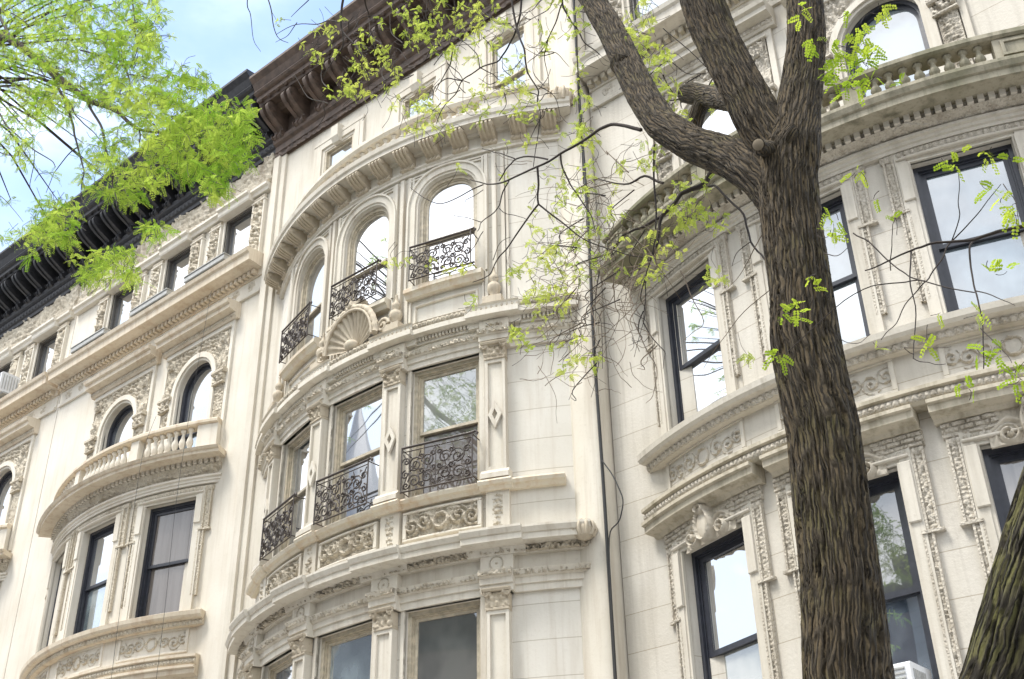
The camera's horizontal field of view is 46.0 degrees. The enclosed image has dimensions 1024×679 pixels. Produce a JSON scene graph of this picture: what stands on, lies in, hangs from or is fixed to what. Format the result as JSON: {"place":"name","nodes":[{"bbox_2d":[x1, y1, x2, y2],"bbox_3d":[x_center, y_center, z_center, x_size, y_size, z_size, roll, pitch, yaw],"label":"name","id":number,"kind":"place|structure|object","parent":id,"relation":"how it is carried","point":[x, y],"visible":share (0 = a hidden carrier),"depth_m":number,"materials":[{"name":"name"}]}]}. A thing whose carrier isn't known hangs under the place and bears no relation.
{"place":"outdoors","nodes":[
{"label":"outdoors","id":0,"kind":"place"},
{"bbox_2d":[0,220,82,678],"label":"row house","id":1,"kind":"structure","parent":0,"point":[38,303],"depth_m":26.25,"materials":[{"name":"beige stone"}]},
{"bbox_2d":[0,470,11,523],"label":"window","id":2,"kind":"structure","parent":1,"relation":"in","point":[5,486],"depth_m":25.80,"materials":[{"name":"white glass"}]},
{"bbox_2d":[0,362,11,372],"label":"window","id":3,"kind":"structure","parent":1,"relation":"in","point":[6,369],"depth_m":28.16,"materials":[{"name":"brown metal"}]},
{"bbox_2d":[0,371,19,397],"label":"air conditioner","id":4,"kind":"object","parent":1,"relation":"attached to","point":[9,383],"visible":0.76,"depth_m":26.79,"materials":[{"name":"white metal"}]},
{"bbox_2d":[34,333,56,376],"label":"window","id":5,"kind":"structure","parent":1,"relation":"in","point":[46,351],"depth_m":27.03,"materials":[{"name":"glass"}]},
{"bbox_2d":[4,69,275,678],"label":"row house","id":6,"kind":"structure","parent":0,"point":[124,381],"depth_m":21.91,"materials":[{"name":"beige stone"}]},
{"bbox_2d":[46,562,62,646],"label":"window","id":7,"kind":"structure","parent":6,"relation":"in","point":[62,562],"depth_m":22.18,"materials":[{"name":"grey glass"}]},
{"bbox_2d":[70,327,109,353],"bbox_3d":[-8.619,0.050,24.682,1.230,0.130,0.185,-25,-39,33],"label":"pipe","id":8,"kind":"object","parent":6,"relation":"on","point":[89,339],"visible":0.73,"depth_m":24.58,"materials":[{"name":"grey metal"}]},
{"bbox_2d":[73,522,114,634],"bbox_3d":[-7.051,4.174,20.717,1.041,2.040,0.147,-25,-39,33],"label":"window","id":9,"kind":"structure","parent":6,"relation":"in","point":[89,610],"depth_m":20.88,"materials":[{"name":"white glass"}]},
{"bbox_2d":[106,405,132,463],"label":"window","id":10,"kind":"structure","parent":6,"relation":"in","point":[120,429],"depth_m":23.48,"materials":[{"name":"white glass"}]},
{"bbox_2d":[109,285,133,329],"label":"window","id":11,"kind":"structure","parent":6,"relation":"in","point":[122,305],"depth_m":25.42,"materials":[{"name":"clear glass"}]},
{"bbox_2d":[111,417,155,677],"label":"cable","id":12,"kind":"object","parent":6,"relation":"hanging from","point":[128,547],"visible":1,"depth_m":19.49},
{"bbox_2d":[129,288,172,316],"bbox_3d":[-7.027,-0.690,23.529,1.230,0.130,0.185,-25,-39,33],"label":"window box","id":13,"kind":"object","parent":6,"relation":"on","point":[150,301],"visible":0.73,"depth_m":23.43,"materials":[{"name":"grey metal"}]},
{"bbox_2d":[135,500,195,617],"bbox_3d":[-5.643,3.700,19.993,1.048,2.040,0.362,-20,-36,28],"label":"window","id":14,"kind":"structure","parent":6,"relation":"in","point":[152,596],"depth_m":20.06,"materials":[{"name":"glass"}]},
{"bbox_2d":[165,247,190,290],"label":"window","id":15,"kind":"structure","parent":6,"relation":"in","point":[178,266],"depth_m":24.38,"materials":[{"name":"clear glass"}]},
{"bbox_2d":[156,294,210,678],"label":"cable","id":16,"kind":"object","parent":6,"relation":"hanging from","point":[177,491],"visible":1,"depth_m":19.73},
{"bbox_2d":[177,362,211,449],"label":"window","id":17,"kind":"structure","parent":6,"relation":"in","point":[199,404],"depth_m":22.04,"materials":[{"name":"white glass"}]},
{"bbox_2d":[183,252,230,283],"bbox_3d":[-5.700,-1.306,22.569,1.230,0.130,0.185,-25,-39,33],"label":"window box","id":18,"kind":"object","parent":6,"relation":"on","point":[213,262],"visible":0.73,"depth_m":22.48,"materials":[{"name":"grey metal"}]},
{"bbox_2d":[224,208,251,254],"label":"window","id":19,"kind":"structure","parent":6,"relation":"in","point":[238,230],"depth_m":23.31,"materials":[{"name":"clear glass"}]},
{"bbox_2d":[0,0,352,251],"label":"sky","id":20,"kind":"structure","parent":0,"point":[217,34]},
{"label":"pavement","id":21,"kind":"structure","parent":0,"visible":0},
{"bbox_2d":[0,0,268,296],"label":"honey locust tree","id":22,"kind":"object","parent":21,"relation":"on","point":[215,146],"visible":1,"depth_m":11.99,"materials":[{"name":"green plant"}]},
{"bbox_2d":[218,0,629,678],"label":"row house","id":23,"kind":"structure","parent":21,"relation":"on","point":[420,488],"depth_m":16.70,"materials":[{"name":"beige stone"}]},
{"bbox_2d":[268,653,292,678],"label":"window","id":24,"kind":"structure","parent":23,"relation":"in","point":[282,669],"depth_m":16.29,"materials":[{"name":"beige glass"}]},
{"bbox_2d":[279,426,310,551],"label":"window","id":25,"kind":"structure","parent":23,"relation":"in","point":[298,450],"depth_m":17.83,"materials":[{"name":"beige glass"}]},
{"bbox_2d":[296,249,324,351],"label":"window","id":26,"kind":"structure","parent":23,"relation":"in","point":[312,285],"depth_m":19.46,"materials":[{"name":"white glass"}]},
{"bbox_2d":[324,134,352,171],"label":"window","id":27,"kind":"structure","parent":23,"relation":"in","point":[337,152],"depth_m":21.89,"materials":[{"name":"beige glass"}]},
{"bbox_2d":[320,622,371,678],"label":"window","id":28,"kind":"structure","parent":23,"relation":"in","point":[346,654],"depth_m":15.21,"materials":[{"name":"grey glass"}]},
{"bbox_2d":[330,386,382,523],"bbox_3d":[-2.044,1.646,16.598,1.030,1.930,0.180,-25,-39,33],"label":"window","id":29,"kind":"structure","parent":23,"relation":"in","point":[358,422],"depth_m":16.77,"materials":[{"name":"white glass"}]},
{"bbox_2d":[344,207,388,309],"bbox_3d":[-2.110,-1.117,18.279,0.980,1.940,0.200,-25,-39,33],"label":"window","id":30,"kind":"structure","parent":23,"relation":"in","point":[368,240],"depth_m":18.46,"materials":[{"name":"white glass"}]},
{"bbox_2d":[403,82,433,119],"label":"window","id":31,"kind":"structure","parent":23,"relation":"in","point":[425,90],"depth_m":20.77,"materials":[{"name":"white glass"}]},
{"bbox_2d":[407,600,480,678],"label":"window","id":32,"kind":"structure","parent":23,"relation":"in","point":[444,642],"depth_m":14.44,"materials":[{"name":"glass"}]},
{"bbox_2d":[412,357,479,495],"bbox_3d":[-0.814,1.208,15.925,1.045,1.930,0.336,-20,-36,28],"label":"window","id":33,"kind":"structure","parent":23,"relation":"in","point":[446,398],"depth_m":16.04,"materials":[{"name":"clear glass"}]},
{"bbox_2d":[418,174,476,284],"bbox_3d":[-0.874,-1.553,17.611,0.996,1.940,0.312,-18,-35,26],"label":"window","id":34,"kind":"structure","parent":23,"relation":"in","point":[436,220],"depth_m":17.72,"materials":[{"name":"white glass"}]},
{"bbox_2d":[490,23,526,89],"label":"window","id":35,"kind":"structure","parent":23,"relation":"in","point":[497,67],"depth_m":19.50,"materials":[{"name":"white glass"}]},
{"bbox_2d":[247,0,1023,678],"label":"deciduous tree","id":36,"kind":"object","parent":21,"relation":"on","point":[767,162],"visible":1,"depth_m":6.12,"materials":[{"name":"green plant"}]},
{"bbox_2d":[572,0,1023,678],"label":"row house","id":37,"kind":"structure","parent":21,"relation":"on","point":[710,568],"depth_m":13.01,"materials":[{"name":"grey stone"}]},
{"bbox_2d":[572,0,616,678],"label":"drainpipe","id":38,"kind":"object","parent":37,"relation":"attached to","point":[600,438],"visible":0.69,"depth_m":14.85,"materials":[{"name":"grey metal"}]},
{"bbox_2d":[601,460,623,678],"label":"cable","id":39,"kind":"object","parent":38,"relation":"hanging from","point":[609,566],"visible":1,"depth_m":13.88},
{"bbox_2d":[631,0,666,19],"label":"window","id":40,"kind":"structure","parent":37,"relation":"in","point":[635,2],"depth_m":18.12,"materials":[{"name":"clear glass"}]},
{"bbox_2d":[666,268,726,423],"bbox_3d":[2.305,0.157,14.480,0.372,2.040,1.048,25,-40,-35],"label":"window","id":41,"kind":"structure","parent":37,"relation":"in","point":[709,382],"depth_m":14.64,"materials":[{"name":"white glass"}]},
{"bbox_2d":[690,108,735,183],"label":"window","id":42,"kind":"structure","parent":37,"relation":"in","point":[720,121],"depth_m":16.20,"materials":[{"name":"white glass"}]},
{"bbox_2d":[691,527,762,678],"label":"window","id":43,"kind":"structure","parent":37,"relation":"in","point":[729,593],"depth_m":12.93,"materials":[{"name":"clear glass"}]},
{"bbox_2d":[821,195,869,343],"bbox_3d":[3.412,-0.563,13.343,1.041,2.040,0.147,-25,-39,33],"label":"window","id":44,"kind":"structure","parent":37,"relation":"in","point":[853,324],"depth_m":13.18,"materials":[{"name":"clear glass"}]},
{"bbox_2d":[846,0,929,96],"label":"window","id":45,"kind":"structure","parent":37,"relation":"in","point":[905,35],"depth_m":14.77,"materials":[{"name":"clear glass"}]},
{"bbox_2d":[868,471,939,678],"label":"window","id":46,"kind":"structure","parent":37,"relation":"in","point":[910,635],"depth_m":11.41,"materials":[{"name":"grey glass"}]},
{"bbox_2d":[893,661,931,678],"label":"air conditioner","id":47,"kind":"object","parent":37,"relation":"attached to","point":[908,670],"visible":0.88,"depth_m":10.53,"materials":[{"name":"white plastic"}]},
{"bbox_2d":[913,144,1023,311],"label":"window","id":48,"kind":"structure","parent":37,"relation":"in","point":[938,190],"depth_m":12.65,"materials":[{"name":"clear glass"}]},
{"bbox_2d":[982,443,1023,531],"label":"window","id":49,"kind":"structure","parent":37,"relation":"in","point":[1004,466],"depth_m":11.29,"materials":[{"name":"clear glass"}]},
{"bbox_2d":[958,467,1023,678],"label":"deciduous tree","id":50,"kind":"object","parent":21,"relation":"on","point":[995,650],"visible":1,"depth_m":3.36,"materials":[{"name":"brown plant"}]}
]}

